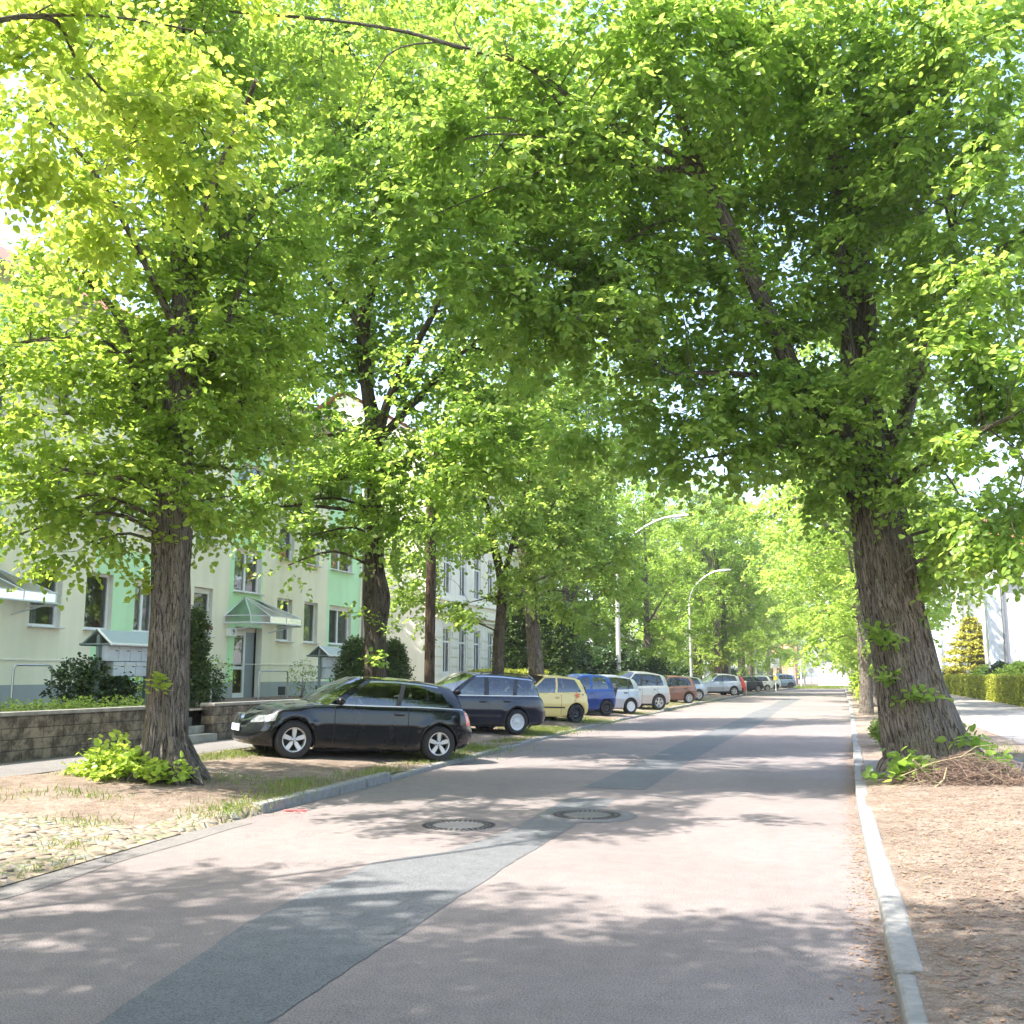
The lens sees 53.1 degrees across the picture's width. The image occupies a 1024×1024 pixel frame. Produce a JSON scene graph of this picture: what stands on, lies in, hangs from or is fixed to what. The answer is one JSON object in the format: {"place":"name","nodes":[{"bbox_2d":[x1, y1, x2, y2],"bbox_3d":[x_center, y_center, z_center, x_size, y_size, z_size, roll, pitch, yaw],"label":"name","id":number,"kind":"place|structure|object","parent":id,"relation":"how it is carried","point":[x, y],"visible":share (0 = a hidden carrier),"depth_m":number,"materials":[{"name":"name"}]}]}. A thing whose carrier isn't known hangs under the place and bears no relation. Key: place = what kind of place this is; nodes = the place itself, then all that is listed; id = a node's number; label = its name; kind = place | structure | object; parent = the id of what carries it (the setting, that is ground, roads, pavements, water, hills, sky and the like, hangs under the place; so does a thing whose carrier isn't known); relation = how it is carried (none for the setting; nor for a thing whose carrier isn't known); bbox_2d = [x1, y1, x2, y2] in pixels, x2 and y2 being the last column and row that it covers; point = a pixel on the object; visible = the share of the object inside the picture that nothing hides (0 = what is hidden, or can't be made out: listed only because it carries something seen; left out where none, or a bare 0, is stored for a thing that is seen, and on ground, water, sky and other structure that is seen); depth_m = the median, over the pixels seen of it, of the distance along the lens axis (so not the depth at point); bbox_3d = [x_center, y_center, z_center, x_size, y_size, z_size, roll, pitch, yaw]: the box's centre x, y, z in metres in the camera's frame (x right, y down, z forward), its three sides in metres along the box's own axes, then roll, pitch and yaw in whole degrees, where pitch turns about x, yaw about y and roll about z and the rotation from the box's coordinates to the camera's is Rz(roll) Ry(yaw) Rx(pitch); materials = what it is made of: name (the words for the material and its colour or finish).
{"place":"outdoors","nodes":[
{"label":"outdoors","id":0,"kind":"place"},
{"bbox_2d":[0,811,181,885],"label":"cobbled driveway","id":1,"kind":"structure","parent":0,"point":[101,848],"depth_m":9.66,"materials":[{"name":"beige stone"}]},
{"bbox_2d":[3,747,472,872],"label":"leaf litter","id":2,"kind":"object","parent":1,"relation":"on","point":[179,792],"visible":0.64,"depth_m":12.57,"materials":[{"name":"plant"}]},
{"bbox_2d":[0,776,239,826],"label":"verge bare soil","id":3,"kind":"structure","parent":0,"point":[127,804],"depth_m":11.83,"materials":[{"name":"brown soil"}]},
{"bbox_2d":[0,739,251,776],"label":"footpath","id":4,"kind":"structure","parent":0,"point":[31,766],"depth_m":15.68,"materials":[{"name":"concrete"}]},
{"bbox_2d":[189,717,216,742],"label":"steps","id":5,"kind":"structure","parent":4,"relation":"on","point":[199,737],"depth_m":20.41,"materials":[{"name":"concrete"}]},
{"bbox_2d":[615,514,693,672],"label":"street lamp","id":6,"kind":"object","parent":4,"relation":"on","point":[618,652],"visible":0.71,"depth_m":53.14,"materials":[{"name":"metal"}]},
{"bbox_2d":[5,695,312,709],"bbox_3d":[-5.296,6.014,33.290,5.900,0.001,24.700,-3,-9,17],"label":"front garden","id":7,"kind":"object","parent":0,"point":[252,699],"visible":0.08,"depth_m":29.87,"materials":[{"name":"soil"}]},
{"bbox_2d":[39,652,141,708],"bbox_3d":[-8.572,3.626,21.011,1.463,1.482,2.396,-3,-9,17],"label":"dark shrub","id":8,"kind":"object","parent":7,"relation":"on","point":[85,684],"visible":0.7,"depth_m":20.60,"materials":[{"name":"green plant"}]},
{"bbox_2d":[79,628,148,707],"bbox_3d":[-8.145,3.303,21.413,0.818,1.656,1.737,-3,-9,17],"label":"letterbox stand","id":9,"kind":"object","parent":7,"relation":"on","point":[126,652],"visible":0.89,"depth_m":21.15,"materials":[{"name":"metal"}]},
{"bbox_2d":[189,601,215,716],"bbox_3d":[-7.011,3.239,22.641,1.028,2.539,1.017,-3,-9,17],"label":"conifer","id":10,"kind":"object","parent":7,"relation":"on","point":[200,646],"visible":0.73,"depth_m":22.53,"materials":[{"name":"green plant"}]},
{"bbox_2d":[195,663,228,712],"bbox_3d":[-7.990,4.555,26.701,1.243,1.372,1.310,-3,-9,17],"label":"dark shrub","id":11,"kind":"object","parent":7,"relation":"on","point":[216,681],"visible":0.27,"depth_m":26.69,"materials":[{"name":"green plant"}]},
{"bbox_2d":[200,699,298,739],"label":"retaining wall","id":12,"kind":"structure","parent":7,"relation":"on","point":[218,718],"depth_m":21.11,"materials":[{"name":"stone"}]},
{"bbox_2d":[286,658,317,697],"bbox_3d":[-6.521,5.243,31.880,0.924,1.394,1.419,-3,-9,17],"label":"rose bush","id":13,"kind":"object","parent":7,"relation":"on","point":[303,682],"visible":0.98,"depth_m":31.85,"materials":[{"name":"green plant"}]},
{"bbox_2d":[306,645,345,692],"bbox_3d":[-5.566,5.070,32.407,0.818,1.627,2.422,-3,-9,17],"label":"letterbox stand","id":14,"kind":"object","parent":7,"relation":"on","point":[325,655],"visible":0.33,"depth_m":31.51,"materials":[{"name":"metal"}]},
{"bbox_2d":[329,634,363,686],"bbox_3d":[-4.553,4.580,29.673,1.494,2.078,1.673,2,-9,-11],"label":"evergreen shrub","id":15,"kind":"object","parent":7,"relation":"on","point":[351,652],"visible":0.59,"depth_m":29.43,"materials":[{"name":"green plant"}]},
{"bbox_2d":[386,636,415,680],"bbox_3d":[-3.724,5.002,32.267,1.607,2.190,1.668,-3,-9,17],"label":"conifer","id":16,"kind":"object","parent":7,"relation":"on","point":[399,666],"visible":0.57,"depth_m":32.09,"materials":[{"name":"green plant"}]},
{"bbox_2d":[0,699,732,877],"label":"kerbside grass","id":17,"kind":"structure","parent":0,"point":[540,729],"depth_m":14.19,"materials":[{"name":"green plant"}]},
{"bbox_2d":[13,687,789,800],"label":"verge soil","id":18,"kind":"structure","parent":0,"point":[269,768],"depth_m":15.90,"materials":[{"name":"brown soil"}]},
{"bbox_2d":[0,0,304,309],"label":"lime tree","id":19,"kind":"object","parent":18,"relation":"on","point":[180,88],"visible":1,"depth_m":10.96,"materials":[{"name":"green plant"}]},
{"bbox_2d":[0,0,480,789],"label":"lime tree","id":20,"kind":"object","parent":18,"relation":"on","point":[158,422],"visible":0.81,"depth_m":14.13,"materials":[{"name":"green plant"}]},
{"bbox_2d":[231,676,471,761],"bbox_3d":[-2.864,3.703,18.581,4.257,1.453,2.038,8,-12,-27],"label":"parked car","id":21,"kind":"object","parent":18,"relation":"on","point":[431,721],"visible":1,"depth_m":17.92,"materials":[{"name":"black paint"}]},
{"bbox_2d":[127,0,672,676],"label":"lime tree","id":22,"kind":"object","parent":18,"relation":"on","point":[377,458],"visible":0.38,"depth_m":21.14,"materials":[{"name":"green plant"}]},
{"bbox_2d":[424,438,437,683],"bbox_3d":[-2.057,1.786,26.077,0.305,7.680,0.274,-3,-9,17],"label":"utility pole","id":23,"kind":"object","parent":18,"relation":"on","point":[429,656],"visible":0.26,"depth_m":25.86,"materials":[{"name":"brown wood"}]},
{"bbox_2d":[352,343,619,673],"bbox_3d":[-0.828,0.293,31.895,8.497,12.169,5.798,-3,-9,17],"label":"lime tree","id":24,"kind":"object","parent":18,"relation":"on","point":[537,540],"visible":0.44,"depth_m":30.84,"materials":[{"name":"green plant"}]},
{"bbox_2d":[435,667,544,734],"bbox_3d":[-1.425,4.724,26.035,4.687,1.736,2.038,8,-12,-31],"label":"parked car","id":25,"kind":"object","parent":18,"relation":"on","point":[512,704],"visible":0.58,"depth_m":25.85,"materials":[{"name":"blue paint"}]},
{"bbox_2d":[410,310,681,683],"bbox_3d":[1.381,-0.318,34.684,10.038,14.286,6.750,-3,-9,17],"label":"lime tree","id":26,"kind":"object","parent":18,"relation":"on","point":[623,557],"visible":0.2,"depth_m":33.46,"materials":[{"name":"green plant"}]},
{"bbox_2d":[524,674,587,722],"bbox_3d":[0.523,5.968,32.922,3.879,1.518,1.944,7,-12,-31],"label":"parked car","id":27,"kind":"object","parent":18,"relation":"on","point":[562,696],"visible":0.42,"depth_m":32.73,"materials":[{"name":"yellow paint"}]},
{"bbox_2d":[563,670,617,714],"bbox_3d":[2.111,6.619,37.880,3.709,1.730,1.935,7,-11,-31],"label":"parked car","id":28,"kind":"object","parent":18,"relation":"on","point":[601,691],"visible":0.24,"depth_m":37.68,"materials":[{"name":"blue paint"}]},
{"bbox_2d":[595,671,641,713],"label":"parked car","id":29,"kind":"object","parent":18,"relation":"on","point":[628,697],"visible":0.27,"depth_m":40.26,"materials":[{"name":"silver metal"}]},
{"bbox_2d":[615,671,669,709],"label":"parked car","id":30,"kind":"object","parent":18,"relation":"on","point":[654,690],"visible":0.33,"depth_m":45.45,"materials":[{"name":"silver metal"}]},
{"bbox_2d":[662,675,696,702],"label":"parked car","id":31,"kind":"object","parent":18,"relation":"on","point":[683,688],"visible":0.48,"depth_m":55.66,"materials":[{"name":"orange metal"}]},
{"bbox_2d":[684,676,707,699],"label":"parked car","id":32,"kind":"object","parent":18,"relation":"on","point":[701,689],"visible":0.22,"depth_m":60.90,"materials":[{"name":"silver metal"}]},
{"bbox_2d":[641,470,763,678],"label":"lime tree","id":33,"kind":"object","parent":18,"relation":"on","point":[699,498],"visible":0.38,"depth_m":83.81,"materials":[{"name":"green plant"}]},
{"bbox_2d":[652,493,776,677],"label":"lime tree","id":34,"kind":"object","parent":18,"relation":"on","point":[716,534],"visible":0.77,"depth_m":81.43,"materials":[{"name":"green plant"}]},
{"bbox_2d":[701,673,741,695],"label":"parked car","id":35,"kind":"object","parent":18,"relation":"on","point":[723,684],"visible":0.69,"depth_m":75.91,"materials":[{"name":"silver metal"}]},
{"bbox_2d":[662,482,783,673],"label":"lime tree","id":36,"kind":"object","parent":18,"relation":"on","point":[723,633],"visible":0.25,"depth_m":85.74,"materials":[{"name":"green plant"}]},
{"bbox_2d":[681,486,799,675],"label":"lime tree","id":37,"kind":"object","parent":18,"relation":"on","point":[742,668],"visible":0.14,"depth_m":100.94,"materials":[{"name":"green plant"}]},
{"bbox_2d":[740,676,763,691],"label":"parked car","id":38,"kind":"object","parent":18,"relation":"on","point":[756,684],"visible":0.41,"depth_m":93.80,"materials":[{"name":"grey paint"}]},
{"bbox_2d":[710,513,796,675],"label":"lime tree","id":39,"kind":"object","parent":18,"relation":"on","point":[751,668],"visible":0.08,"depth_m":109.62,"materials":[{"name":"green plant"}]},
{"bbox_2d":[773,674,795,687],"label":"parked car","id":40,"kind":"object","parent":18,"relation":"on","point":[788,680],"visible":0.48,"depth_m":117.24,"materials":[{"name":"silver metal"}]},
{"bbox_2d":[0,678,847,886],"bbox_3d":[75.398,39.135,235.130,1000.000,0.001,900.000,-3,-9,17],"label":"ground","id":41,"kind":"structure","parent":0,"point":[193,714],"depth_m":38.39,"materials":[{"name":"soil"}]},
{"bbox_2d":[756,548,819,673],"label":"lime tree","id":42,"kind":"object","parent":41,"relation":"on","point":[791,647],"visible":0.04,"depth_m":163.94,"materials":[{"name":"green plant"}]},
{"bbox_2d":[815,652,850,685],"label":"building","id":43,"kind":"structure","parent":41,"relation":"on","point":[827,677],"depth_m":158.60,"materials":[{"name":"white paint"}]},
{"bbox_2d":[0,688,902,1023],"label":"road","id":44,"kind":"structure","parent":0,"point":[740,816],"depth_m":7.40,"materials":[{"name":"grey asphalt"}]},
{"bbox_2d":[0,822,250,899],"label":"road edge strip","id":45,"kind":"object","parent":44,"relation":"on","point":[39,882],"visible":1,"depth_m":8.84,"materials":[{"name":"concrete"}]},
{"bbox_2d":[118,800,262,838],"bbox_3d":[-3.418,3.351,11.235,0.651,0.137,2.100,-3,-9,17],"label":"cobbled edge","id":46,"kind":"object","parent":44,"relation":"on","point":[180,825],"visible":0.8,"depth_m":10.97,"materials":[{"name":"beige stone"}]},
{"bbox_2d":[252,772,389,813],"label":"kerb","id":47,"kind":"structure","parent":44,"relation":"on","point":[327,791],"depth_m":13.52,"materials":[{"name":"concrete"}]},
{"bbox_2d":[98,698,798,1023],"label":"asphalt patch strip","id":48,"kind":"object","parent":44,"relation":"on","point":[304,942],"visible":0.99,"depth_m":6.67,"materials":[{"name":"grey asphalt"}]},
{"bbox_2d":[537,809,636,821],"bbox_3d":[0.862,3.491,11.806,1.155,0.014,1.155,-3,-9,17],"label":"manhole cover","id":49,"kind":"object","parent":48,"relation":"on","point":[584,815],"visible":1,"depth_m":11.73,"materials":[{"name":"metal"}]},
{"bbox_2d":[405,818,511,833],"bbox_3d":[-0.574,3.361,10.991,1.155,0.014,1.155,-3,-9,17],"label":"manhole cover","id":50,"kind":"object","parent":44,"relation":"on","point":[458,826],"visible":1,"depth_m":10.92,"materials":[{"name":"metal"}]},
{"bbox_2d":[390,711,663,780],"bbox_3d":[2.213,6.486,30.540,0.471,0.158,31.194,-3,-9,16],"label":"curb","id":51,"kind":"object","parent":44,"relation":"on","point":[422,769],"visible":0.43,"depth_m":20.54,"materials":[{"name":"concrete"}]},
{"bbox_2d":[661,688,794,711],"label":"kerb","id":52,"kind":"structure","parent":44,"relation":"on","point":[692,704],"depth_m":63.57,"materials":[{"name":"concrete"}]},
{"bbox_2d":[826,743,899,1023],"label":"kerb litter","id":53,"kind":"object","parent":44,"relation":"on","point":[877,952],"visible":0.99,"depth_m":6.72,"materials":[{"name":"brown plant"}]},
{"bbox_2d":[849,703,928,1023],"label":"kerb","id":54,"kind":"structure","parent":44,"relation":"on","point":[904,960],"depth_m":6.50,"materials":[{"name":"stone"}]},
{"bbox_2d":[0,0,1023,677],"label":"sky","id":55,"kind":"structure","parent":0,"point":[6,233],"materials":[{"name":"white"}]},
{"bbox_2d":[846,688,1023,1023],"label":"verge","id":56,"kind":"structure","parent":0,"point":[936,998],"depth_m":7.44,"materials":[{"name":"soil"}]},
{"bbox_2d":[229,0,1023,781],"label":"lime tree","id":57,"kind":"object","parent":56,"relation":"on","point":[873,184],"visible":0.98,"depth_m":14.81,"materials":[{"name":"green plant"}]},
{"bbox_2d":[726,411,949,694],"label":"lime tree","id":58,"kind":"object","parent":56,"relation":"on","point":[785,608],"visible":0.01,"depth_m":76.98,"materials":[{"name":"green plant"}]},
{"bbox_2d":[775,524,924,674],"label":"lime tree","id":59,"kind":"object","parent":56,"relation":"on","point":[804,634],"visible":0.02,"depth_m":89.67,"materials":[{"name":"green plant"}]},
{"bbox_2d":[756,390,954,713],"bbox_3d":[13.543,1.109,39.755,7.425,13.240,7.380,0,-9,0],"label":"lime tree","id":60,"kind":"object","parent":56,"relation":"on","point":[836,609],"visible":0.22,"depth_m":39.60,"materials":[{"name":"green plant"}]},
{"bbox_2d":[738,335,972,699],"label":"lime tree","id":61,"kind":"object","parent":56,"relation":"on","point":[772,538],"visible":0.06,"depth_m":62.61,"materials":[{"name":"green plant"}]},
{"bbox_2d":[712,255,1000,706],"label":"lime tree","id":62,"kind":"object","parent":56,"relation":"on","point":[752,520],"visible":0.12,"depth_m":48.54,"materials":[{"name":"green plant"}]},
{"bbox_2d":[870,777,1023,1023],"bbox_3d":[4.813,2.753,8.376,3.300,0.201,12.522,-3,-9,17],"label":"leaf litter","id":63,"kind":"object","parent":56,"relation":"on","point":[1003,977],"visible":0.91,"depth_m":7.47,"materials":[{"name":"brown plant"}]},
{"bbox_2d":[877,744,1023,788],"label":"brushwood pile","id":64,"kind":"object","parent":56,"relation":"on","point":[942,773],"visible":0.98,"depth_m":13.57,"materials":[{"name":"brown wood"}]},
{"bbox_2d":[863,758,1023,777],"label":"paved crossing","id":65,"kind":"object","parent":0,"point":[873,763],"visible":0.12,"depth_m":16.92,"materials":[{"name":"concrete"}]},
{"bbox_2d":[950,694,1023,743],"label":"pavement","id":66,"kind":"structure","parent":0,"point":[1003,720],"depth_m":35.90,"materials":[{"name":"concrete"}]},
{"label":"side lawn","id":67,"kind":"structure","parent":0,"visible":0},
{"bbox_2d":[0,246,366,706],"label":"apartment block","id":68,"kind":"structure","parent":67,"relation":"on","point":[256,629],"depth_m":31.27,"materials":[{"name":"paint"}]},
{"bbox_2d":[27,566,64,628],"bbox_3d":[-11.273,2.048,24.643,0.450,1.487,1.080,-3,-9,17],"label":"window","id":69,"kind":"structure","parent":68,"relation":"in","point":[32,613],"depth_m":24.66,"materials":[{"name":"white plastic"}]},
{"bbox_2d":[83,573,109,630],"bbox_3d":[-10.664,2.323,26.374,0.346,1.487,1.070,-3,-9,17],"label":"window","id":70,"kind":"structure","parent":68,"relation":"in","point":[102,575],"depth_m":26.80,"materials":[{"name":"white plastic"}]},
{"bbox_2d":[133,580,150,631],"bbox_3d":[-10.269,2.599,28.190,0.200,1.460,0.930,-3,-9,17],"label":"window","id":71,"kind":"structure","parent":68,"relation":"in","point":[139,606],"depth_m":28.20,"materials":[{"name":"white plastic"}]},
{"bbox_2d":[232,627,254,697],"bbox_3d":[-8.767,4.853,32.930,0.090,2.260,1.620,-3,-9,17],"label":"entrance door","id":72,"kind":"structure","parent":68,"relation":"in","point":[247,634],"depth_m":33.27,"materials":[{"name":"white plastic"}]},
{"bbox_2d":[233,548,264,595],"bbox_3d":[-8.616,1.928,33.168,0.450,1.447,1.660,-3,-9,17],"label":"window","id":73,"kind":"structure","parent":68,"relation":"in","point":[239,573],"depth_m":33.15,"materials":[{"name":"white plastic"}]},
{"bbox_2d":[275,598,294,642],"bbox_3d":[-7.895,3.728,35.188,0.450,1.487,1.080,-3,-9,17],"label":"window","id":74,"kind":"structure","parent":68,"relation":"in","point":[279,634],"depth_m":35.44,"materials":[{"name":"white plastic"}]},
{"bbox_2d":[303,602,320,643],"bbox_3d":[-7.336,4.007,36.935,0.450,1.487,1.070,-3,-9,17],"label":"window","id":75,"kind":"structure","parent":68,"relation":"in","point":[306,607],"depth_m":37.27,"materials":[{"name":"white plastic"}]},
{"bbox_2d":[328,606,348,645],"bbox_3d":[-6.639,4.353,39.110,0.450,1.487,1.870,-3,-9,17],"label":"window","id":76,"kind":"structure","parent":68,"relation":"in","point":[335,622],"depth_m":39.20,"materials":[{"name":"white plastic"}]},
{"bbox_2d":[317,392,553,681],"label":"townhouse","id":77,"kind":"structure","parent":67,"relation":"on","point":[459,653],"depth_m":50.93,"materials":[{"name":"white paint"}]},
{"label":"front garden","id":78,"kind":"structure","parent":0,"visible":0},
{"bbox_2d":[0,694,144,711],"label":"ground cover","id":79,"kind":"object","parent":78,"relation":"on","point":[69,705],"visible":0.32,"depth_m":17.66,"materials":[{"name":"green plant"}]},
{"bbox_2d":[0,705,145,762],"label":"retaining wall","id":80,"kind":"structure","parent":78,"relation":"on","point":[30,734],"depth_m":16.74,"materials":[{"name":"stone"}]},
{"label":"far garden","id":81,"kind":"structure","parent":0,"visible":0},
{"bbox_2d":[490,613,521,668],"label":"cypress","id":82,"kind":"object","parent":81,"relation":"on","point":[506,654],"visible":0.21,"depth_m":47.45,"materials":[{"name":"green plant"}]},
{"bbox_2d":[504,568,527,669],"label":"cypress","id":83,"kind":"object","parent":81,"relation":"on","point":[522,657],"visible":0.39,"depth_m":47.51,"materials":[{"name":"green plant"}]},
{"bbox_2d":[468,668,597,676],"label":"hedge","id":84,"kind":"object","parent":81,"relation":"on","point":[519,671],"visible":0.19,"depth_m":41.62,"materials":[{"name":"green plant"}]},
{"bbox_2d":[538,596,559,674],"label":"cypress","id":85,"kind":"object","parent":81,"relation":"on","point":[545,638],"visible":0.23,"depth_m":46.98,"materials":[{"name":"green plant"}]},
{"bbox_2d":[544,601,578,675],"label":"cypress","id":86,"kind":"object","parent":81,"relation":"on","point":[566,663],"visible":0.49,"depth_m":46.73,"materials":[{"name":"green plant"}]},
{"bbox_2d":[515,419,655,658],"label":"lime tree","id":87,"kind":"object","parent":81,"relation":"on","point":[588,607],"visible":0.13,"depth_m":61.45,"materials":[{"name":"green plant"}]},
{"bbox_2d":[559,644,625,674],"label":"evergreen shrub","id":88,"kind":"object","parent":81,"relation":"on","point":[593,663],"visible":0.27,"depth_m":52.85,"materials":[{"name":"green plant"}]},
{"bbox_2d":[548,472,648,649],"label":"lime tree","id":89,"kind":"object","parent":81,"relation":"on","point":[594,627],"visible":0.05,"depth_m":68.16,"materials":[{"name":"green plant"}]},
{"bbox_2d":[542,452,668,651],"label":"lime tree","id":90,"kind":"object","parent":81,"relation":"on","point":[621,636],"visible":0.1,"depth_m":70.98,"materials":[{"name":"green plant"}]},
{"bbox_2d":[569,640,647,670],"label":"evergreen shrub","id":91,"kind":"object","parent":81,"relation":"on","point":[628,660],"visible":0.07,"depth_m":57.27,"materials":[{"name":"green plant"}]},
{"bbox_2d":[615,650,675,674],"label":"evergreen shrub","id":92,"kind":"object","parent":81,"relation":"on","point":[652,668],"visible":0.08,"depth_m":65.61,"materials":[{"name":"green plant"}]},
{"bbox_2d":[588,476,720,674],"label":"lime tree","id":93,"kind":"object","parent":81,"relation":"on","point":[669,579],"visible":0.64,"depth_m":67.28,"materials":[{"name":"green plant"}]},
{"bbox_2d":[606,477,720,671],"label":"lime tree","id":94,"kind":"object","parent":81,"relation":"on","point":[655,615],"visible":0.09,"depth_m":91.57,"materials":[{"name":"green plant"}]},
{"label":"cross road","id":95,"kind":"structure","parent":0,"visible":0},
{"bbox_2d":[737,522,814,675],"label":"lime tree","id":96,"kind":"object","parent":95,"relation":"on","point":[787,641],"visible":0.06,"depth_m":140.30,"materials":[{"name":"green plant"}]},
{"label":"garden ground","id":97,"kind":"structure","parent":0,"visible":0},
{"bbox_2d":[926,586,955,671],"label":"house","id":98,"kind":"structure","parent":97,"relation":"on","point":[944,640],"depth_m":105.22,"materials":[{"name":"white paint"}]},
{"bbox_2d":[941,615,984,673],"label":"golden conifer","id":99,"kind":"object","parent":97,"relation":"on","point":[970,624],"visible":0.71,"depth_m":84.84,"materials":[{"name":"yellow plant"}]},
{"bbox_2d":[943,673,1023,706],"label":"hedge","id":100,"kind":"object","parent":97,"relation":"on","point":[1005,688],"visible":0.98,"depth_m":57.40,"materials":[{"name":"green plant"}]},
{"bbox_2d":[946,519,1022,673],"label":"house","id":101,"kind":"structure","parent":97,"relation":"on","point":[976,612],"depth_m":90.98,"materials":[{"name":"white paint"}]},
{"bbox_2d":[974,566,1023,667],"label":"house","id":102,"kind":"structure","parent":97,"relation":"on","point":[1003,627],"depth_m":72.72,"materials":[{"name":"white paint"}]},
{"bbox_2d":[992,659,1023,673],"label":"garden shrub","id":103,"kind":"object","parent":97,"relation":"on","point":[1015,667],"visible":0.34,"depth_m":63.19,"materials":[{"name":"green plant"}]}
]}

